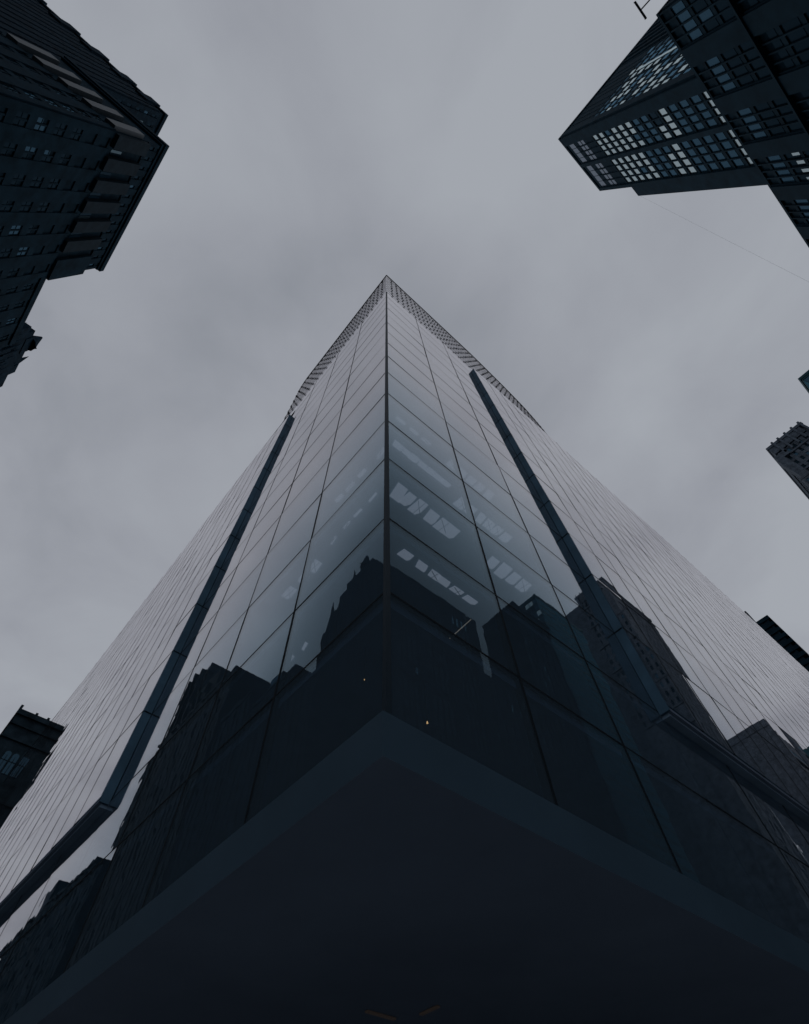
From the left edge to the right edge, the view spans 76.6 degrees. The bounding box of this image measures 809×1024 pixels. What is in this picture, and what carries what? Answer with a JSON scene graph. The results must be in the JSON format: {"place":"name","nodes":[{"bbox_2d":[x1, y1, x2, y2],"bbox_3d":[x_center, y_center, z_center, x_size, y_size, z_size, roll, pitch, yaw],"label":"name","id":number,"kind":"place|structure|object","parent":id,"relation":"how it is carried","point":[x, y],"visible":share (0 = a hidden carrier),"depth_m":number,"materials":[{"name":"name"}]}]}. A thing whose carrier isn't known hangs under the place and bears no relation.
{"place":"outdoors","nodes":[
{"label":"outdoors","id":0,"kind":"place"},
{"bbox_2d":[0,323,42,386],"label":"gothic tower","id":1,"kind":"structure","parent":0,"point":[11,357],"depth_m":177.85,"materials":[{"name":"stone"}]},
{"bbox_2d":[0,0,167,135],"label":"setback tower","id":2,"kind":"structure","parent":0,"point":[41,24],"depth_m":119.76,"materials":[{"name":"stone"}]},
{"bbox_2d":[0,30,168,284],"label":"masonry block","id":3,"kind":"structure","parent":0,"point":[82,153],"depth_m":85.23,"materials":[{"name":"stone"}]},
{"bbox_2d":[0,34,2,272],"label":"windows","id":4,"kind":"structure","parent":3,"relation":"in","point":[1,116],"depth_m":70.50,"materials":[{"name":"black glass"}]},
{"bbox_2d":[0,207,10,210],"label":"window","id":5,"kind":"structure","parent":3,"relation":"in","point":[2,208],"depth_m":75.30,"materials":[{"name":"black glass"}]},
{"bbox_2d":[3,142,16,148],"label":"window","id":6,"kind":"structure","parent":3,"relation":"in","point":[6,144],"depth_m":67.91,"materials":[{"name":"black glass"}]},
{"bbox_2d":[13,174,24,178],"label":"window","id":7,"kind":"structure","parent":3,"relation":"in","point":[16,175],"depth_m":73.38,"materials":[{"name":"black glass"}]},
{"bbox_2d":[13,119,25,125],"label":"window","id":8,"kind":"structure","parent":3,"relation":"in","point":[16,121],"depth_m":66.66,"materials":[{"name":"black glass"}]},
{"bbox_2d":[16,111,28,118],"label":"window","id":9,"kind":"structure","parent":3,"relation":"in","point":[25,116],"depth_m":66.32,"materials":[{"name":"black glass"}]},
{"bbox_2d":[25,146,36,152],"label":"window","id":10,"kind":"structure","parent":3,"relation":"in","point":[27,148],"depth_m":71.85,"materials":[{"name":"blue glass"}]},
{"bbox_2d":[34,124,45,130],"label":"window","id":11,"kind":"structure","parent":3,"relation":"in","point":[42,128],"depth_m":70.67,"materials":[{"name":"blue glass"}]},
{"bbox_2d":[41,156,51,161],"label":"window","id":12,"kind":"structure","parent":3,"relation":"in","point":[48,159],"depth_m":76.13,"materials":[{"name":"black glass"}]},
{"bbox_2d":[53,129,62,135],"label":"window","id":13,"kind":"structure","parent":3,"relation":"in","point":[55,131],"depth_m":74.64,"materials":[{"name":"black glass"}]},
{"bbox_2d":[56,123,65,129],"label":"window","id":14,"kind":"structure","parent":3,"relation":"in","point":[58,125],"depth_m":74.22,"materials":[{"name":"black glass"}]},
{"bbox_2d":[0,275,808,1023],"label":"glass tower","id":15,"kind":"structure","parent":0,"point":[430,679],"depth_m":16.73,"materials":[{"name":"grey glass"}]},
{"bbox_2d":[0,0,808,733],"label":"sky","id":16,"kind":"structure","parent":0,"point":[318,152],"materials":[{"name":"grey"}]},
{"bbox_2d":[744,611,808,671],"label":"ribbed balcony tower","id":17,"kind":"structure","parent":0,"point":[781,637],"depth_m":182.05,"materials":[{"name":"black concrete"}]},
{"bbox_2d":[763,621,808,668],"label":"windows","id":18,"kind":"structure","parent":17,"relation":"in","point":[787,647],"depth_m":179.76,"materials":[{"name":"black glass"}]},
{"bbox_2d":[766,421,808,498],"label":"ornate brown tower","id":19,"kind":"structure","parent":0,"point":[788,451],"depth_m":272.37,"materials":[{"name":"stone"}]},
{"bbox_2d":[798,370,808,392],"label":"teal glass building","id":20,"kind":"structure","parent":0,"point":[803,379],"depth_m":191.53,"materials":[{"name":"teal glass"}]},
{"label":"pavement","id":21,"kind":"structure","parent":0,"visible":0},
{"bbox_2d":[0,705,50,786],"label":"arched window building","id":22,"kind":"structure","parent":21,"relation":"on","point":[21,732],"depth_m":114.44,"materials":[{"name":"black stone"}]},
{"bbox_2d":[0,751,11,769],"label":"window","id":23,"kind":"structure","parent":22,"relation":"in","point":[5,757],"depth_m":110.02,"materials":[{"name":"blue glass"}]},
{"bbox_2d":[1,754,18,774],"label":"window","id":24,"kind":"structure","parent":22,"relation":"in","point":[8,767],"depth_m":109.99,"materials":[{"name":"blue glass"}]},
{"bbox_3d":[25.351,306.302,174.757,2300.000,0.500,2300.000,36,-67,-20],"label":"ground","id":25,"kind":"structure","parent":0,"visible":0},
{"bbox_2d":[0,277,46,345],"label":"wing","id":26,"kind":"structure","parent":25,"relation":"on","point":[17,300],"depth_m":96.54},
{"bbox_2d":[558,18,766,195],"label":"office tower","id":27,"kind":"structure","parent":25,"relation":"on","point":[649,119],"depth_m":155.67,"materials":[{"name":"black concrete"}]},
{"bbox_2d":[569,140,616,185],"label":"windows","id":28,"kind":"structure","parent":27,"relation":"in","point":[572,146],"depth_m":205.44,"materials":[{"name":"grey glass"}]},
{"bbox_2d":[594,32,679,125],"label":"windows","id":29,"kind":"structure","parent":27,"relation":"in","point":[653,115],"depth_m":161.65,"materials":[{"name":"blue glass"}]},
{"bbox_2d":[593,54,689,181],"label":"windows","id":30,"kind":"structure","parent":27,"relation":"in","point":[601,135],"depth_m":170.36,"materials":[{"name":"grey glass"}]},
{"bbox_2d":[600,39,718,176],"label":"windows","id":31,"kind":"structure","parent":27,"relation":"in","point":[684,103],"depth_m":150.49,"materials":[{"name":"blue glass"}]},
{"bbox_2d":[658,108,667,114],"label":"window","id":32,"kind":"structure","parent":27,"relation":"in","point":[662,111],"depth_m":139.48,"materials":[{"name":"grey glass"}]},
{"bbox_2d":[663,116,672,121],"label":"window","id":33,"kind":"structure","parent":27,"relation":"in","point":[667,118],"depth_m":140.27,"materials":[{"name":"grey glass"}]},
{"bbox_2d":[668,123,676,128],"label":"window","id":34,"kind":"structure","parent":27,"relation":"in","point":[672,125],"depth_m":141.06,"materials":[{"name":"grey glass"}]},
{"bbox_2d":[671,144,680,150],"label":"window","id":35,"kind":"structure","parent":27,"relation":"in","point":[675,146],"depth_m":148.23,"materials":[{"name":"grey glass"}]},
{"bbox_2d":[673,129,681,135],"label":"window","id":36,"kind":"structure","parent":27,"relation":"in","point":[677,132],"depth_m":141.85,"materials":[{"name":"grey glass"}]},
{"bbox_2d":[677,151,685,157],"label":"window","id":37,"kind":"structure","parent":27,"relation":"in","point":[680,154],"depth_m":149.10,"materials":[{"name":"grey glass"}]},
{"bbox_2d":[682,159,691,165],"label":"window","id":38,"kind":"structure","parent":27,"relation":"in","point":[686,162],"depth_m":150.38,"materials":[{"name":"grey glass"}]},
{"bbox_2d":[688,167,696,172],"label":"window","id":39,"kind":"structure","parent":27,"relation":"in","point":[691,169],"depth_m":151.30,"materials":[{"name":"grey glass"}]},
{"bbox_2d":[691,95,701,103],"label":"window","id":40,"kind":"structure","parent":27,"relation":"in","point":[695,99],"depth_m":124.51,"materials":[{"name":"blue glass"}]},
{"bbox_2d":[692,138,701,145],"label":"window","id":41,"kind":"structure","parent":27,"relation":"in","point":[696,142],"depth_m":138.26,"materials":[{"name":"blue glass"}]},
{"bbox_2d":[696,103,706,110],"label":"window","id":42,"kind":"structure","parent":27,"relation":"in","point":[700,107],"depth_m":125.40,"materials":[{"name":"blue glass"}]},
{"bbox_2d":[697,147,707,153],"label":"window","id":43,"kind":"structure","parent":27,"relation":"in","point":[702,150],"depth_m":139.35,"materials":[{"name":"blue glass"}]},
{"bbox_2d":[701,111,711,118],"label":"window","id":44,"kind":"structure","parent":27,"relation":"in","point":[707,114],"depth_m":126.04,"materials":[{"name":"blue glass"}]},
{"bbox_2d":[703,155,712,161],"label":"window","id":45,"kind":"structure","parent":27,"relation":"in","point":[708,158],"depth_m":140.34,"materials":[{"name":"blue glass"}]},
{"bbox_2d":[703,135,713,143],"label":"window","id":46,"kind":"structure","parent":27,"relation":"in","point":[708,139],"depth_m":133.39,"materials":[{"name":"blue glass"}]},
{"bbox_2d":[706,119,716,125],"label":"window","id":47,"kind":"structure","parent":27,"relation":"in","point":[711,122],"depth_m":126.97,"materials":[{"name":"blue glass"}]},
{"bbox_2d":[709,144,719,151],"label":"window","id":48,"kind":"structure","parent":27,"relation":"in","point":[714,147],"depth_m":134.44,"materials":[{"name":"blue glass"}]},
{"bbox_2d":[714,153,725,159],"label":"window","id":49,"kind":"structure","parent":27,"relation":"in","point":[720,156],"depth_m":135.19,"materials":[{"name":"blue glass"}]},
{"bbox_2d":[715,132,726,140],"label":"window","id":50,"kind":"structure","parent":27,"relation":"in","point":[720,136],"depth_m":128.42,"materials":[{"name":"blue glass"}]},
{"bbox_2d":[720,161,730,167],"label":"window","id":51,"kind":"structure","parent":27,"relation":"in","point":[725,164],"depth_m":136.25,"materials":[{"name":"blue glass"}]},
{"bbox_2d":[721,141,732,148],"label":"window","id":52,"kind":"structure","parent":27,"relation":"in","point":[726,145],"depth_m":129.25,"materials":[{"name":"blue glass"}]},
{"bbox_2d":[727,150,738,157],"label":"window","id":53,"kind":"structure","parent":27,"relation":"in","point":[732,154],"depth_m":130.24,"materials":[{"name":"blue glass"}]},
{"bbox_2d":[733,159,743,165],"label":"window","id":54,"kind":"structure","parent":27,"relation":"in","point":[738,162],"depth_m":131.22,"materials":[{"name":"blue glass"}]},
{"bbox_2d":[656,0,808,246],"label":"gridded slab","id":55,"kind":"structure","parent":25,"relation":"on","point":[747,61],"depth_m":91.81,"materials":[{"name":"black concrete"}]},
{"bbox_2d":[634,0,649,19],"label":"roof davit","id":56,"kind":"object","parent":55,"relation":"attached to","point":[640,10],"visible":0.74,"depth_m":96.70,"materials":[{"name":"black metal"}]},
{"bbox_2d":[671,0,685,13],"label":"window","id":57,"kind":"structure","parent":55,"relation":"in","point":[677,8],"depth_m":91.32,"materials":[{"name":"blue glass"}]},
{"bbox_2d":[677,10,691,23],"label":"window","id":58,"kind":"structure","parent":55,"relation":"in","point":[685,15],"depth_m":91.90,"materials":[{"name":"blue glass"}]},
{"bbox_2d":[683,19,696,31],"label":"window","id":59,"kind":"structure","parent":55,"relation":"in","point":[691,24],"depth_m":92.58,"materials":[{"name":"blue glass"}]},
{"bbox_2d":[688,28,702,40],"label":"window","id":60,"kind":"structure","parent":55,"relation":"in","point":[697,33],"depth_m":93.26,"materials":[{"name":"blue glass"}]},
{"bbox_2d":[692,0,707,13],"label":"window","id":61,"kind":"structure","parent":55,"relation":"in","point":[701,5],"depth_m":87.35,"materials":[{"name":"black glass"}]},
{"bbox_2d":[698,8,713,22],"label":"window","id":62,"kind":"structure","parent":55,"relation":"in","point":[707,14],"depth_m":88.04,"materials":[{"name":"blue glass"}]},
{"bbox_2d":[704,18,719,31],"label":"window","id":63,"kind":"structure","parent":55,"relation":"in","point":[709,26],"depth_m":88.57,"materials":[{"name":"black glass"}]},
{"bbox_2d":[706,56,720,66],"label":"window","id":64,"kind":"structure","parent":55,"relation":"in","point":[714,61],"depth_m":95.26,"materials":[{"name":"blue glass"}]},
{"bbox_2d":[711,65,725,75],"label":"window","id":65,"kind":"structure","parent":55,"relation":"in","point":[720,69],"depth_m":95.89,"materials":[{"name":"blue glass"}]},
{"bbox_2d":[715,0,728,11],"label":"window","id":66,"kind":"structure","parent":55,"relation":"in","point":[723,4],"depth_m":83.72,"materials":[{"name":"black glass"}]},
{"bbox_2d":[717,73,730,83],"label":"window","id":67,"kind":"structure","parent":55,"relation":"in","point":[724,78],"depth_m":96.52,"materials":[{"name":"blue glass"}]},
{"bbox_2d":[721,9,734,21],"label":"window","id":68,"kind":"structure","parent":55,"relation":"in","point":[729,14],"depth_m":84.35,"materials":[{"name":"black glass"}]},
{"bbox_2d":[722,82,736,91],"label":"window","id":69,"kind":"structure","parent":55,"relation":"in","point":[729,86],"depth_m":97.16,"materials":[{"name":"blue glass"}]},
{"bbox_2d":[722,48,737,59],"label":"window","id":70,"kind":"structure","parent":55,"relation":"in","point":[730,53],"depth_m":90.59,"materials":[{"name":"black glass"}]},
{"bbox_2d":[727,57,742,68],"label":"window","id":71,"kind":"structure","parent":55,"relation":"in","point":[736,62],"depth_m":91.32,"materials":[{"name":"black glass"}]},
{"bbox_2d":[733,66,748,76],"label":"window","id":72,"kind":"structure","parent":55,"relation":"in","point":[741,71],"depth_m":91.89,"materials":[{"name":"black glass"}]},
{"bbox_2d":[738,108,751,116],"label":"window","id":73,"kind":"structure","parent":55,"relation":"in","point":[747,111],"depth_m":99.13,"materials":[{"name":"blue glass"}]},
{"bbox_2d":[738,75,753,85],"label":"window","id":74,"kind":"structure","parent":55,"relation":"in","point":[748,79],"depth_m":92.46,"materials":[{"name":"black glass"}]},
{"bbox_2d":[739,40,753,51],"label":"window","id":75,"kind":"structure","parent":55,"relation":"in","point":[747,45],"depth_m":86.32,"materials":[{"name":"black glass"}]},
{"bbox_2d":[688,0,808,156],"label":"windows","id":76,"kind":"structure","parent":55,"relation":"in","point":[691,1],"depth_m":87.82,"materials":[{"name":"black glass"}]},
{"bbox_2d":[740,0,758,10],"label":"window","id":77,"kind":"structure","parent":55,"relation":"in","point":[746,4],"depth_m":79.79,"materials":[{"name":"black glass"}]},
{"bbox_2d":[743,116,756,123],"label":"window","id":78,"kind":"structure","parent":55,"relation":"in","point":[751,119],"depth_m":99.79,"materials":[{"name":"blue glass"}]},
{"bbox_2d":[745,50,759,60],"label":"window","id":79,"kind":"structure","parent":55,"relation":"in","point":[752,55],"depth_m":86.99,"materials":[{"name":"black glass"}]},
{"bbox_2d":[747,124,761,131],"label":"window","id":80,"kind":"structure","parent":55,"relation":"in","point":[755,127],"depth_m":100.47,"materials":[{"name":"blue glass"}]},
{"bbox_2d":[751,59,764,69],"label":"window","id":81,"kind":"structure","parent":55,"relation":"in","point":[758,64],"depth_m":87.67,"materials":[{"name":"black glass"}]},
{"bbox_2d":[753,131,766,138],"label":"window","id":82,"kind":"structure","parent":55,"relation":"in","point":[760,134],"depth_m":100.96,"materials":[{"name":"blue glass"}]},
{"bbox_2d":[755,102,769,111],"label":"window","id":83,"kind":"structure","parent":55,"relation":"in","point":[764,106],"depth_m":94.45,"materials":[{"name":"black glass"}]},
{"bbox_2d":[756,68,769,78],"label":"window","id":84,"kind":"structure","parent":55,"relation":"in","point":[761,74],"depth_m":88.21,"materials":[{"name":"black glass"}]},
{"bbox_2d":[760,111,775,119],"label":"window","id":85,"kind":"structure","parent":55,"relation":"in","point":[770,114],"depth_m":95.06,"materials":[{"name":"black glass"}]},
{"bbox_2d":[759,28,777,42],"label":"window","id":86,"kind":"structure","parent":55,"relation":"in","point":[770,34],"depth_m":81.42,"materials":[{"name":"black glass"}]},
{"bbox_2d":[765,119,780,127],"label":"window","id":87,"kind":"structure","parent":55,"relation":"in","point":[775,122],"depth_m":95.77,"materials":[{"name":"black glass"}]},
{"bbox_2d":[767,155,781,161],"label":"window","id":88,"kind":"structure","parent":55,"relation":"in","point":[773,158],"depth_m":103.05,"materials":[{"name":"blue glass"}]},
{"bbox_2d":[765,39,783,51],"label":"window","id":89,"kind":"structure","parent":55,"relation":"in","point":[777,44],"depth_m":82.02,"materials":[{"name":"black glass"}]},
{"bbox_2d":[770,127,785,134],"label":"window","id":90,"kind":"structure","parent":55,"relation":"in","point":[780,130],"depth_m":96.31,"materials":[{"name":"black glass"}]},
{"bbox_2d":[772,163,785,168],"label":"window","id":91,"kind":"structure","parent":55,"relation":"in","point":[778,165],"depth_m":103.67,"materials":[{"name":"blue glass"}]},
{"bbox_2d":[771,49,788,61],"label":"window","id":92,"kind":"structure","parent":55,"relation":"in","point":[782,54],"depth_m":82.64,"materials":[{"name":"black glass"}]},
{"bbox_2d":[773,97,786,105],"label":"window","id":93,"kind":"structure","parent":55,"relation":"in","point":[781,101],"depth_m":90.27,"materials":[{"name":"black glass"}]},
{"bbox_2d":[776,170,790,175],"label":"window","id":94,"kind":"structure","parent":55,"relation":"in","point":[784,172],"depth_m":104.29,"materials":[{"name":"blue glass"}]},
{"bbox_2d":[776,59,794,71],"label":"window","id":95,"kind":"structure","parent":55,"relation":"in","point":[787,64],"depth_m":83.39,"materials":[{"name":"black glass"}]},
{"bbox_2d":[778,106,792,114],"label":"window","id":96,"kind":"structure","parent":55,"relation":"in","point":[784,110],"depth_m":90.92,"materials":[{"name":"black glass"}]},
{"bbox_2d":[781,177,795,182],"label":"window","id":97,"kind":"structure","parent":55,"relation":"in","point":[789,179],"depth_m":104.77,"materials":[{"name":"blue glass"}]},
{"bbox_2d":[783,115,797,122],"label":"window","id":98,"kind":"structure","parent":55,"relation":"in","point":[792,118],"depth_m":91.50,"materials":[{"name":"black glass"}]},
{"bbox_2d":[781,17,801,32],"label":"window","id":99,"kind":"structure","parent":55,"relation":"in","point":[794,23],"depth_m":76.79,"materials":[{"name":"black glass"}]},
{"bbox_2d":[785,153,800,158],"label":"window","id":100,"kind":"structure","parent":55,"relation":"in","point":[789,156],"depth_m":98.86,"materials":[{"name":"black glass"}]},
{"bbox_2d":[789,123,802,130],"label":"window","id":101,"kind":"structure","parent":55,"relation":"in","point":[794,127],"depth_m":92.06,"materials":[{"name":"black glass"}]},
{"bbox_2d":[787,28,807,42],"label":"window","id":102,"kind":"structure","parent":55,"relation":"in","point":[799,34],"depth_m":77.46,"materials":[{"name":"black glass"}]},
{"bbox_2d":[790,160,804,166],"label":"window","id":103,"kind":"structure","parent":55,"relation":"in","point":[793,163],"depth_m":99.54,"materials":[{"name":"black glass"}]},
{"bbox_2d":[793,39,808,52],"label":"window","id":104,"kind":"structure","parent":55,"relation":"in","point":[804,45],"depth_m":78.40,"materials":[{"name":"black glass"}]},
{"bbox_2d":[793,90,808,100],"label":"window","id":105,"kind":"structure","parent":55,"relation":"in","point":[804,94],"depth_m":85.49,"materials":[{"name":"black glass"}]},
{"bbox_2d":[794,168,808,173],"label":"window","id":106,"kind":"structure","parent":55,"relation":"in","point":[798,171],"depth_m":100.20,"materials":[{"name":"black glass"}]},
{"bbox_2d":[795,199,808,203],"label":"window","id":107,"kind":"structure","parent":55,"relation":"in","point":[805,201],"depth_m":106.93,"materials":[{"name":"blue glass"}]},
{"bbox_2d":[798,175,808,180],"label":"window","id":108,"kind":"structure","parent":55,"relation":"in","point":[803,178],"depth_m":101.11,"materials":[{"name":"black glass"}]},
{"bbox_2d":[799,206,808,209],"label":"window","id":109,"kind":"structure","parent":55,"relation":"in","point":[801,207],"depth_m":108.07,"materials":[{"name":"blue glass"}]},
{"bbox_2d":[799,52,808,62],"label":"window","id":110,"kind":"structure","parent":55,"relation":"in","point":[804,58],"depth_m":79.51,"materials":[{"name":"black glass"}]},
{"bbox_2d":[799,101,808,109],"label":"window","id":111,"kind":"structure","parent":55,"relation":"in","point":[804,105],"depth_m":86.80,"materials":[{"name":"black glass"}]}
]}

